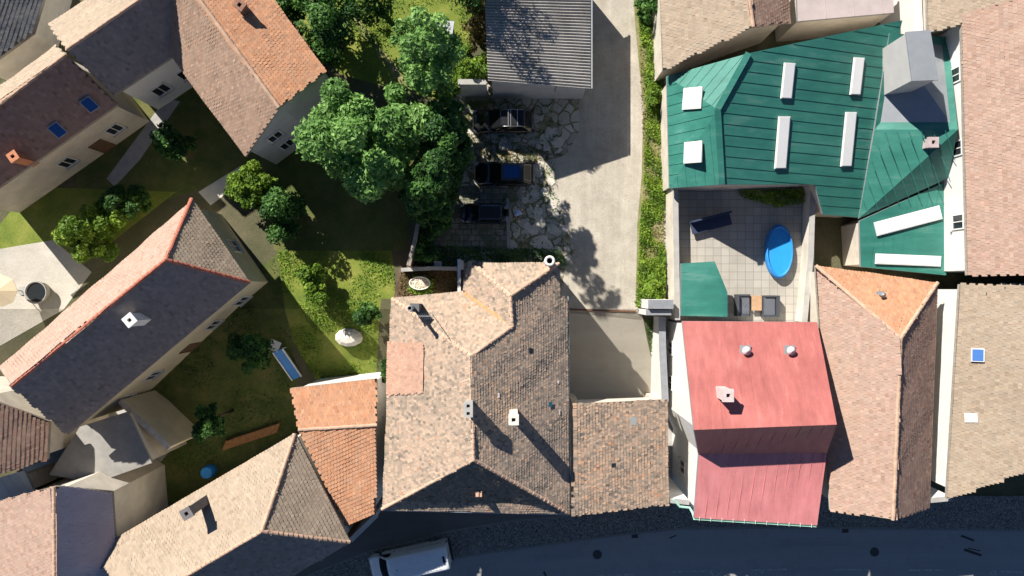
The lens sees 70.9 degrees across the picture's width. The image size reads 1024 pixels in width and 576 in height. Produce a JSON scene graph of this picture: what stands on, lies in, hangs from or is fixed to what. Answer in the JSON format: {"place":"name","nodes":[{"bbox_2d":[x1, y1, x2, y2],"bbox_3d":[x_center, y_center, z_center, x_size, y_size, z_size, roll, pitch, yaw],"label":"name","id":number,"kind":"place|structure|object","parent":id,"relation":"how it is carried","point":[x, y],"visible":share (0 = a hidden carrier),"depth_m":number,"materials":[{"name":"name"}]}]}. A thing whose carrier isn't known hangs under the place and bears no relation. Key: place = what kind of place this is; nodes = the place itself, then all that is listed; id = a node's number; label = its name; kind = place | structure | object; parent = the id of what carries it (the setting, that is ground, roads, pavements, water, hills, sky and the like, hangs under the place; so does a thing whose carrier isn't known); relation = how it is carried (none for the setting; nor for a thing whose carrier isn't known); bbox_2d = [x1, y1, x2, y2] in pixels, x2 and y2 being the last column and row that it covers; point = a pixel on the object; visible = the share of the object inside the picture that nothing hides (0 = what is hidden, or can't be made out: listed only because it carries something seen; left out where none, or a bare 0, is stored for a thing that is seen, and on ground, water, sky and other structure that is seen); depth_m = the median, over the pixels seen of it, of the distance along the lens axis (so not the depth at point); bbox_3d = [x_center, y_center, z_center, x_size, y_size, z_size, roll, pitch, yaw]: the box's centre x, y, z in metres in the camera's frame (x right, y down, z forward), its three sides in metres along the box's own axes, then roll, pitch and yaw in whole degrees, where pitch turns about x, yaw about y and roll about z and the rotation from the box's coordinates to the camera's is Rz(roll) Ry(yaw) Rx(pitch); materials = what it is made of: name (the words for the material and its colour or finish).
{"place":"outdoors","nodes":[
{"label":"outdoors","id":0,"kind":"place"},
{"bbox_2d":[0,240,90,345],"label":"patio","id":1,"kind":"structure","parent":0,"point":[60,272],"depth_m":54.99,"materials":[{"name":"beige concrete"}]},
{"bbox_2d":[0,275,24,306],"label":"parasol","id":2,"kind":"object","parent":1,"relation":"on","point":[9,290],"visible":0.86,"depth_m":52.60,"materials":[{"name":"beige fabric"}]},
{"bbox_2d":[24,281,50,303],"bbox_3d":[-36.000,0.327,54.630,1.760,0.740,1.760,0,90,0],"label":"round tub","id":3,"kind":"object","parent":1,"relation":"on","point":[36,292],"visible":1,"depth_m":54.38,"materials":[{"name":"concrete"}]},
{"bbox_2d":[0,188,174,263],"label":"garden lawn","id":4,"kind":"structure","parent":0,"point":[37,221],"depth_m":54.99,"materials":[{"name":"green plant"}]},
{"bbox_2d":[51,199,128,262],"bbox_3d":[-30.744,-4.174,52.823,4.300,4.780,5.118,29,90,0],"label":"round bush","id":5,"kind":"object","parent":4,"relation":"on","point":[85,232],"visible":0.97,"depth_m":52.16,"materials":[{"name":"green plant"}]},
{"bbox_2d":[98,184,152,224],"bbox_3d":[-28.551,-6.222,53.142,3.661,4.142,3.115,0,90,0],"label":"round bush","id":6,"kind":"object","parent":4,"relation":"on","point":[114,196],"visible":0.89,"depth_m":52.60,"materials":[{"name":"green plant"}]},
{"bbox_2d":[23,409,166,477],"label":"patio","id":7,"kind":"structure","parent":0,"point":[55,456],"depth_m":57.99,"materials":[{"name":"concrete"}]},
{"bbox_2d":[107,100,179,185],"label":"garden path","id":8,"kind":"structure","parent":0,"point":[134,153],"depth_m":54.99,"materials":[{"name":"concrete"}]},
{"bbox_2d":[199,167,239,204],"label":"garden path","id":9,"kind":"structure","parent":0,"point":[212,193],"depth_m":54.98,"materials":[{"name":"concrete"}]},
{"bbox_2d":[151,254,297,505],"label":"garden lawn","id":10,"kind":"structure","parent":0,"point":[189,401],"depth_m":57.67,"materials":[{"name":"green plant"}]},
{"bbox_2d":[191,402,233,442],"bbox_3d":[-22.625,9.909,55.132,2.701,6.143,2.850,-16,90,0],"label":"round bush","id":11,"kind":"object","parent":10,"relation":"on","point":[212,422],"visible":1,"depth_m":52.99,"materials":[{"name":"green plant"}]},
{"bbox_2d":[225,332,274,375],"bbox_3d":[-19.677,4.873,54.194,3.613,4.550,3.225,0,90,0],"label":"round bush","id":12,"kind":"object","parent":10,"relation":"on","point":[249,348],"visible":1,"depth_m":52.91,"materials":[{"name":"green plant"}]},
{"bbox_2d":[222,422,279,449],"bbox_3d":[-20.913,11.914,57.685,5.065,0.588,0.729,-18,90,0],"label":"garden bed","id":13,"kind":"object","parent":10,"relation":"on","point":[250,436],"visible":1,"depth_m":57.41,"materials":[{"name":"brown soil"}]},
{"bbox_2d":[270,340,301,380],"bbox_3d":[-17.823,5.576,56.153,1.131,1.870,3.566,-23,90,0],"label":"garden slide","id":14,"kind":"object","parent":10,"relation":"on","point":[286,363],"visible":0.98,"depth_m":55.98,"materials":[{"name":"blue plastic"}]},
{"bbox_2d":[76,89,426,250],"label":"garden lawn","id":15,"kind":"structure","parent":0,"point":[336,217],"depth_m":55.00,"materials":[{"name":"green plant"}]},
{"bbox_2d":[148,119,197,161],"bbox_3d":[-25.259,-10.820,53.533,3.360,3.366,2.642,38,90,0],"label":"round bush","id":16,"kind":"object","parent":15,"relation":"on","point":[167,143],"visible":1,"depth_m":52.71,"materials":[{"name":"green plant"}]},
{"bbox_2d":[223,159,280,209],"bbox_3d":[-19.064,-7.433,52.944,3.477,4.539,3.606,39,90,0],"label":"round bush","id":17,"kind":"object","parent":15,"relation":"on","point":[250,191],"visible":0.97,"depth_m":51.88,"materials":[{"name":"green plant"}]},
{"bbox_2d":[258,186,308,245],"bbox_3d":[-16.701,-5.184,52.747,3.295,4.924,4.377,0,90,0],"label":"round bush","id":18,"kind":"object","parent":15,"relation":"on","point":[286,209],"visible":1,"depth_m":52.19,"materials":[{"name":"green plant"}]},
{"bbox_2d":[291,77,434,204],"bbox_3d":[-9.280,-9.623,48.778,8.714,12.862,8.425,0,90,0],"label":"walnut tree","id":19,"kind":"object","parent":15,"relation":"on","point":[366,146],"visible":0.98,"depth_m":45.89,"materials":[{"name":"green plant"}]},
{"bbox_2d":[277,249,394,379],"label":"garden lawn","id":20,"kind":"structure","parent":0,"point":[342,268],"depth_m":55.00,"materials":[{"name":"green plant"}]},
{"bbox_2d":[296,262,328,306],"bbox_3d":[-14.749,-0.255,53.676,2.345,3.065,3.417,-8,90,0],"label":"round bush","id":21,"kind":"object","parent":20,"relation":"on","point":[313,277],"visible":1,"depth_m":52.69,"materials":[{"name":"green plant"}]},
{"bbox_2d":[335,328,362,346],"bbox_3d":[-12.627,3.816,55.596,2.155,0.780,1.485,0,90,0],"label":"boulder","id":22,"kind":"object","parent":20,"relation":"on","point":[346,337],"visible":1,"depth_m":55.35,"materials":[{"name":"stone"}]},
{"bbox_2d":[352,301,382,325],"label":"round bush","id":23,"kind":"object","parent":20,"relation":"on","point":[367,313],"visible":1,"depth_m":53.23,"materials":[{"name":"green plant"}]},
{"bbox_2d":[354,18,414,95],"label":"garden path","id":24,"kind":"structure","parent":0,"point":[391,67],"depth_m":54.99,"materials":[{"name":"soil"}]},
{"bbox_2d":[299,0,476,99],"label":"garden lawn","id":25,"kind":"structure","parent":0,"point":[377,71],"depth_m":55.00,"materials":[{"name":"green plant"}]},
{"bbox_2d":[275,0,319,24],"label":"dark tree","id":26,"kind":"object","parent":25,"relation":"on","point":[291,13],"visible":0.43,"depth_m":50.81,"materials":[{"name":"green plant"}]},
{"bbox_2d":[291,0,365,67],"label":"dark tree","id":27,"kind":"object","parent":25,"relation":"on","point":[322,34],"visible":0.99,"depth_m":49.09,"materials":[{"name":"green plant"}]},
{"bbox_2d":[341,0,393,27],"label":"dark tree","id":28,"kind":"object","parent":25,"relation":"on","point":[376,6],"visible":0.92,"depth_m":51.78,"materials":[{"name":"green plant"}]},
{"bbox_2d":[389,5,466,100],"bbox_3d":[-5.133,-14.718,47.493,4.691,15.420,5.020,0,90,0],"label":"ash tree","id":29,"kind":"object","parent":25,"relation":"on","point":[430,49],"visible":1,"depth_m":43.86,"materials":[{"name":"green plant"}]},
{"bbox_2d":[394,270,457,297],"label":"terrace floor","id":30,"kind":"structure","parent":0,"point":[397,288],"depth_m":54.98,"materials":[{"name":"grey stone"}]},
{"bbox_2d":[397,270,457,296],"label":"terrace litter","id":31,"kind":"object","parent":30,"relation":"on","point":[408,277],"visible":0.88,"depth_m":54.92,"materials":[{"name":"brown plant"}]},
{"bbox_2d":[295,497,571,575],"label":"pavement","id":32,"kind":"structure","parent":0,"point":[386,528],"depth_m":57.88,"materials":[{"name":"concrete"}]},
{"bbox_2d":[0,0,1023,506],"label":"ground","id":33,"kind":"structure","parent":0,"point":[248,226],"depth_m":55.00,"materials":[{"name":"grey concrete"}]},
{"bbox_2d":[0,461,61,499],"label":"flat annex","id":34,"kind":"object","parent":33,"relation":"on","point":[17,483],"visible":0.56,"depth_m":51.66,"materials":[{"name":"paint"}]},
{"bbox_2d":[0,0,71,79],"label":"slate roof house","id":35,"kind":"structure","parent":33,"relation":"on","point":[27,37],"depth_m":51.79,"materials":[{"name":"paint"}]},
{"bbox_2d":[0,376,108,473],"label":"corner house","id":36,"kind":"structure","parent":33,"relation":"on","point":[29,435],"depth_m":49.20,"materials":[{"name":"tile"}]},
{"bbox_2d":[0,44,148,212],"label":"brown roof house","id":37,"kind":"structure","parent":33,"relation":"on","point":[64,116],"depth_m":49.14,"materials":[{"name":"tile"}]},
{"bbox_2d":[0,459,167,575],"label":"peach house","id":38,"kind":"structure","parent":33,"relation":"on","point":[63,526],"depth_m":48.23,"materials":[{"name":"paint"}]},
{"bbox_2d":[49,411,186,478],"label":"flat shed","id":39,"kind":"structure","parent":33,"relation":"on","point":[115,445],"depth_m":51.94,"materials":[{"name":"paint"}]},
{"bbox_2d":[48,0,192,108],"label":"grey roof house","id":40,"kind":"structure","parent":33,"relation":"on","point":[115,47],"depth_m":47.55,"materials":[{"name":"tile"}]},
{"bbox_2d":[0,198,267,434],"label":"pink roof house","id":41,"kind":"structure","parent":33,"relation":"on","point":[188,278],"depth_m":48.30,"materials":[{"name":"tile"}]},
{"bbox_2d":[118,390,193,449],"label":"shed roof","id":42,"kind":"structure","parent":33,"relation":"on","point":[165,423],"depth_m":54.63,"materials":[{"name":"beige paint"}]},
{"bbox_2d":[101,433,353,575],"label":"tan house","id":43,"kind":"structure","parent":33,"relation":"on","point":[272,511],"depth_m":48.28,"materials":[{"name":"tile"}]},
{"bbox_2d":[179,495,207,520],"bbox_3d":[-20.990,14.551,48.070,0.720,3.500,0.720,-30,90,0],"label":"chimney","id":44,"kind":"object","parent":43,"relation":"on","point":[188,512],"visible":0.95,"depth_m":46.83,"materials":[{"name":"grey concrete"}]},
{"bbox_2d":[169,0,336,164],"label":"orange house","id":45,"kind":"structure","parent":33,"relation":"on","point":[257,77],"depth_m":46.97,"materials":[{"name":"orange tile"}]},
{"bbox_2d":[290,372,386,525],"bbox_3d":[-12.432,11.537,53.984,6.245,9.032,10.358,0,90,0],"label":"orange annex","id":46,"kind":"object","parent":33,"relation":"on","point":[341,423],"visible":1,"depth_m":50.00,"materials":[{"name":"orange tile"}]},
{"bbox_2d":[454,43,487,78],"bbox_3d":[-2.824,-16.220,52.797,3.086,4.816,2.962,13,90,0],"label":"maple tree","id":47,"kind":"object","parent":33,"relation":"on","point":[473,68],"visible":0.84,"depth_m":51.87,"materials":[{"name":"green plant"}]},
{"bbox_2d":[458,79,487,96],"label":"garden wall","id":48,"kind":"structure","parent":33,"relation":"on","point":[473,87],"depth_m":52.44,"materials":[{"name":"grey paint"}]},
{"bbox_2d":[461,13,486,53],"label":"dark shrub","id":49,"kind":"object","parent":33,"relation":"on","point":[475,29],"visible":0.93,"depth_m":52.77,"materials":[{"name":"brown plant"}]},
{"bbox_2d":[381,261,570,514],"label":"tiled house","id":50,"kind":"structure","parent":33,"relation":"on","point":[491,341],"depth_m":48.70,"materials":[{"name":"tile"}]},
{"bbox_2d":[406,81,578,295],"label":"yard","id":51,"kind":"structure","parent":33,"relation":"on","point":[568,112],"depth_m":54.99,"materials":[{"name":"stone"}]},
{"bbox_2d":[397,163,457,224],"bbox_3d":[-5.883,-6.532,50.356,3.944,9.695,4.106,0,90,0],"label":"yard tree","id":52,"kind":"object","parent":51,"relation":"on","point":[419,198],"visible":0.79,"depth_m":47.96,"materials":[{"name":"green plant"}]},
{"bbox_2d":[413,239,441,262],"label":"round bush","id":53,"kind":"object","parent":51,"relation":"on","point":[427,252],"visible":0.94,"depth_m":53.31,"materials":[{"name":"green plant"}]},
{"bbox_2d":[417,215,452,241],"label":"round bush","id":54,"kind":"object","parent":51,"relation":"on","point":[430,230],"visible":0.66,"depth_m":52.88,"materials":[{"name":"green plant"}]},
{"bbox_2d":[410,147,464,204],"bbox_3d":[-5.123,-7.811,50.178,3.879,10.052,4.191,0,90,0],"label":"yard tree","id":55,"kind":"object","parent":51,"relation":"on","point":[438,166],"visible":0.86,"depth_m":46.12,"materials":[{"name":"green plant"}]},
{"bbox_2d":[418,112,474,177],"bbox_3d":[-4.389,-9.695,50.332,3.828,9.743,3.478,33,90,0],"label":"yard tree","id":56,"kind":"object","parent":51,"relation":"on","point":[435,133],"visible":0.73,"depth_m":46.59,"materials":[{"name":"green plant"}]},
{"bbox_2d":[426,95,468,135],"bbox_3d":[-4.655,-11.774,51.116,3.317,8.179,3.343,0,90,0],"label":"yard tree","id":57,"kind":"object","parent":51,"relation":"on","point":[450,104],"visible":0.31,"depth_m":48.40,"materials":[{"name":"green plant"}]},
{"bbox_2d":[433,185,507,254],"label":"yard blocks","id":58,"kind":"structure","parent":51,"relation":"on","point":[488,196],"depth_m":54.99,"materials":[{"name":"grey stone"}]},
{"bbox_2d":[461,200,508,225],"bbox_3d":[-2.066,-5.633,54.173,3.655,1.623,1.887,0,90,0],"label":"car","id":59,"kind":"object","parent":58,"relation":"on","point":[476,213],"visible":1,"depth_m":53.74,"materials":[{"name":"blue paint"}]},
{"bbox_2d":[414,245,567,266],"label":"yard weeds","id":60,"kind":"object","parent":51,"relation":"on","point":[502,255],"visible":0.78,"depth_m":54.85,"materials":[{"name":"green plant"}]},
{"bbox_2d":[434,104,563,262],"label":"yard weeds","id":61,"kind":"object","parent":51,"relation":"on","point":[510,192],"visible":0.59,"depth_m":54.94,"materials":[{"name":"green plant"}]},
{"bbox_2d":[473,105,534,135],"bbox_3d":[-0.648,-12.612,54.101,4.680,1.767,2.217,0,90,0],"label":"estate car","id":62,"kind":"object","parent":51,"relation":"on","point":[518,121],"visible":1,"depth_m":53.78,"materials":[{"name":"black paint"}]},
{"bbox_2d":[474,158,534,186],"bbox_3d":[-0.566,-8.653,54.206,4.600,1.558,2.177,0,90,0],"label":"estate car","id":63,"kind":"object","parent":51,"relation":"on","point":[494,173],"visible":1,"depth_m":53.87,"materials":[{"name":"black paint"}]},
{"bbox_2d":[469,133,562,164],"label":"yard weeds","id":64,"kind":"object","parent":51,"relation":"on","point":[545,157],"visible":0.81,"depth_m":54.95,"materials":[{"name":"green plant"}]},
{"bbox_2d":[463,107,568,251],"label":"yard slabs","id":65,"kind":"structure","parent":51,"relation":"on","point":[557,142],"depth_m":54.95,"materials":[{"name":"stone"}]},
{"bbox_2d":[485,0,592,98],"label":"garage shed","id":66,"kind":"structure","parent":33,"relation":"on","point":[538,49],"depth_m":50.45,"materials":[{"name":"grey paint"}]},
{"bbox_2d":[567,313,650,480],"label":"driveway ramp","id":67,"kind":"structure","parent":33,"relation":"on","point":[610,357],"depth_m":56.60,"materials":[{"name":"concrete"}]},
{"bbox_2d":[570,393,668,515],"bbox_3d":[7.700,12.032,54.074,7.173,8.252,8.465,0,90,0],"label":"gatehouse","id":68,"kind":"object","parent":33,"relation":"on","point":[620,452],"visible":1,"depth_m":50.30,"materials":[{"name":"tile"}]},
{"bbox_2d":[634,0,666,304],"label":"verge","id":69,"kind":"structure","parent":33,"relation":"on","point":[654,228],"depth_m":54.99,"materials":[{"name":"green plant"}]},
{"bbox_2d":[633,0,657,23],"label":"round bush","id":70,"kind":"object","parent":69,"relation":"on","point":[644,15],"visible":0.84,"depth_m":53.28,"materials":[{"name":"green plant"}]},
{"bbox_2d":[633,256,666,306],"bbox_3d":[10.514,-0.516,54.525,2.468,0.909,4.018,0,90,0],"label":"verge bush growth","id":71,"kind":"object","parent":69,"relation":"on","point":[647,271],"visible":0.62,"depth_m":54.51,"materials":[{"name":"green plant"}]},
{"bbox_2d":[643,22,660,82],"bbox_3d":[10.789,-18.328,54.577,1.670,0.806,5.715,0,90,0],"label":"verge bush growth","id":72,"kind":"object","parent":69,"relation":"on","point":[649,52],"visible":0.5,"depth_m":54.54,"materials":[{"name":"green plant"}]},
{"bbox_2d":[642,272,665,298],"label":"round bush","id":73,"kind":"object","parent":69,"relation":"on","point":[651,288],"visible":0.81,"depth_m":53.80,"materials":[{"name":"green plant"}]},
{"bbox_2d":[639,299,672,314],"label":"gate pillar","id":74,"kind":"structure","parent":33,"relation":"on","point":[657,306],"depth_m":51.86,"materials":[{"name":"white paint"}]},
{"bbox_2d":[651,316,668,400],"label":"retaining wall","id":75,"kind":"structure","parent":33,"relation":"on","point":[659,383],"depth_m":53.47,"materials":[{"name":"white paint"}]},
{"bbox_2d":[306,515,1023,575],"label":"kerb","id":76,"kind":"structure","parent":33,"relation":"on","point":[686,528],"depth_m":57.87,"materials":[{"name":"stone"}]},
{"bbox_2d":[665,188,679,319],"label":"courtyard wall","id":77,"kind":"structure","parent":33,"relation":"on","point":[672,248],"depth_m":52.65,"materials":[{"name":"paint"}]},
{"bbox_2d":[662,70,686,478],"bbox_3d":[12.816,0.672,56.484,2.152,3.000,34.857,-1,90,0],"label":"side passage","id":78,"kind":"object","parent":33,"relation":"on","point":[670,430],"visible":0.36,"depth_m":57.98,"materials":[{"name":"concrete"}]},
{"bbox_2d":[651,0,790,81],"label":"tan gable house","id":79,"kind":"structure","parent":33,"relation":"on","point":[688,34],"depth_m":49.34,"materials":[{"name":"tile"}]},
{"bbox_2d":[666,321,836,527],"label":"red roof house","id":80,"kind":"structure","parent":33,"relation":"on","point":[755,451],"depth_m":48.94,"materials":[{"name":"white paint"}]},
{"bbox_2d":[659,20,901,217],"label":"green roof house","id":81,"kind":"structure","parent":33,"relation":"on","point":[801,114],"depth_m":49.35,"materials":[{"name":"paint"}]},
{"bbox_2d":[795,189,814,321],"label":"courtyard wall","id":82,"kind":"structure","parent":33,"relation":"on","point":[807,257],"depth_m":52.50,"materials":[{"name":"paint"}]},
{"bbox_2d":[775,0,893,41],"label":"flat roof block","id":83,"kind":"structure","parent":33,"relation":"on","point":[811,19],"depth_m":50.81,"materials":[{"name":"paint"}]},
{"bbox_2d":[807,264,938,520],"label":"orange hip house","id":84,"kind":"structure","parent":33,"relation":"on","point":[879,353],"depth_m":48.73,"materials":[{"name":"tile"}]},
{"bbox_2d":[841,183,945,274],"bbox_3d":[28.129,-4.291,53.469,6.324,4.062,6.736,0,90,0],"label":"green annex","id":85,"kind":"object","parent":33,"relation":"on","point":[906,234],"visible":0.99,"depth_m":51.70,"materials":[{"name":"paint"}]},
{"bbox_2d":[880,0,922,33],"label":"white wall","id":86,"kind":"structure","parent":33,"relation":"on","point":[908,13],"depth_m":51.20,"materials":[{"name":"paint"}]},
{"bbox_2d":[857,33,957,218],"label":"green wing","id":87,"kind":"structure","parent":33,"relation":"on","point":[901,163],"depth_m":50.40,"materials":[{"name":"green metal"}]},
{"bbox_2d":[883,30,938,94],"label":"stair tower","id":88,"kind":"structure","parent":87,"relation":"on","point":[909,62],"depth_m":47.15,"materials":[{"name":"white paint"}]},
{"bbox_2d":[922,0,1016,35],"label":"beige roof house","id":89,"kind":"structure","parent":33,"relation":"on","point":[939,17],"depth_m":48.91,"materials":[{"name":"tile"}]},
{"bbox_2d":[919,0,1023,276],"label":"peach roof house","id":90,"kind":"structure","parent":33,"relation":"on","point":[984,212],"depth_m":47.98,"materials":[{"name":"tile"}]},
{"bbox_2d":[931,283,1023,498],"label":"house","id":91,"kind":"structure","parent":33,"relation":"on","point":[978,426],"depth_m":48.63,"materials":[{"name":"beige tile"}]},
{"bbox_2d":[544,0,642,319],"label":"driveway","id":92,"kind":"structure","parent":0,"point":[596,174],"depth_m":54.98,"materials":[{"name":"beige concrete"}]},
{"bbox_2d":[310,496,1023,575],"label":"pavement","id":93,"kind":"structure","parent":0,"point":[995,512],"depth_m":57.88,"materials":[{"name":"grey concrete"}]},
{"bbox_2d":[368,538,453,575],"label":"delivery van","id":94,"kind":"object","parent":93,"relation":"on","point":[433,555],"visible":1,"depth_m":55.54,"materials":[{"name":"white paint"}]},
{"bbox_2d":[421,528,1023,575],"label":"road","id":95,"kind":"structure","parent":0,"point":[734,552],"depth_m":57.98,"materials":[{"name":"grey asphalt"}]},
{"bbox_2d":[459,537,954,575],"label":"road repairs","id":96,"kind":"structure","parent":95,"relation":"on","point":[486,569],"depth_m":57.98,"materials":[{"name":"asphalt"}]},
{"bbox_2d":[671,187,813,321],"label":"courtyard","id":97,"kind":"structure","parent":0,"point":[734,251],"depth_m":53.60,"materials":[{"name":"beige tile"}]},
{"bbox_2d":[679,261,727,316],"bbox_3d":[13.706,0.076,52.533,3.229,2.934,3.944,0,90,0],"label":"green lean to","id":98,"kind":"object","parent":97,"relation":"on","point":[703,291],"visible":0.98,"depth_m":51.22,"materials":[{"name":"paint"}]},
{"bbox_2d":[690,211,731,233],"bbox_3d":[14.715,-4.814,53.045,3.014,1.090,0.981,-14,90,0],"label":"sun lounger","id":99,"kind":"object","parent":97,"relation":"on","point":[710,222],"visible":1,"depth_m":53.14,"materials":[{"name":"blue fabric"}]},
{"bbox_2d":[734,294,749,315],"bbox_3d":[17.084,1.273,53.170,1.140,0.800,1.620,0,90,0],"label":"armchair","id":100,"kind":"object","parent":97,"relation":"on","point":[741,304],"visible":1,"depth_m":53.12,"materials":[{"name":"fabric"}]},
{"bbox_2d":[761,295,779,316],"bbox_3d":[19.113,1.352,53.170,1.140,0.800,1.620,0,90,0],"label":"armchair","id":101,"kind":"object","parent":97,"relation":"on","point":[770,305],"visible":1,"depth_m":53.12,"materials":[{"name":"fabric"}]},
{"bbox_2d":[739,187,805,207],"bbox_3d":[19.757,-6.724,53.364,5.780,0.763,1.605,0,90,0],"label":"court planting","id":102,"kind":"object","parent":97,"relation":"on","point":[773,197],"visible":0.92,"depth_m":53.30,"materials":[{"name":"green plant"}]},
{"bbox_2d":[764,224,792,278],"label":"paddling pool","id":103,"kind":"structure","parent":97,"relation":"on","point":[778,251],"depth_m":53.10,"materials":[{"name":"plastic"}]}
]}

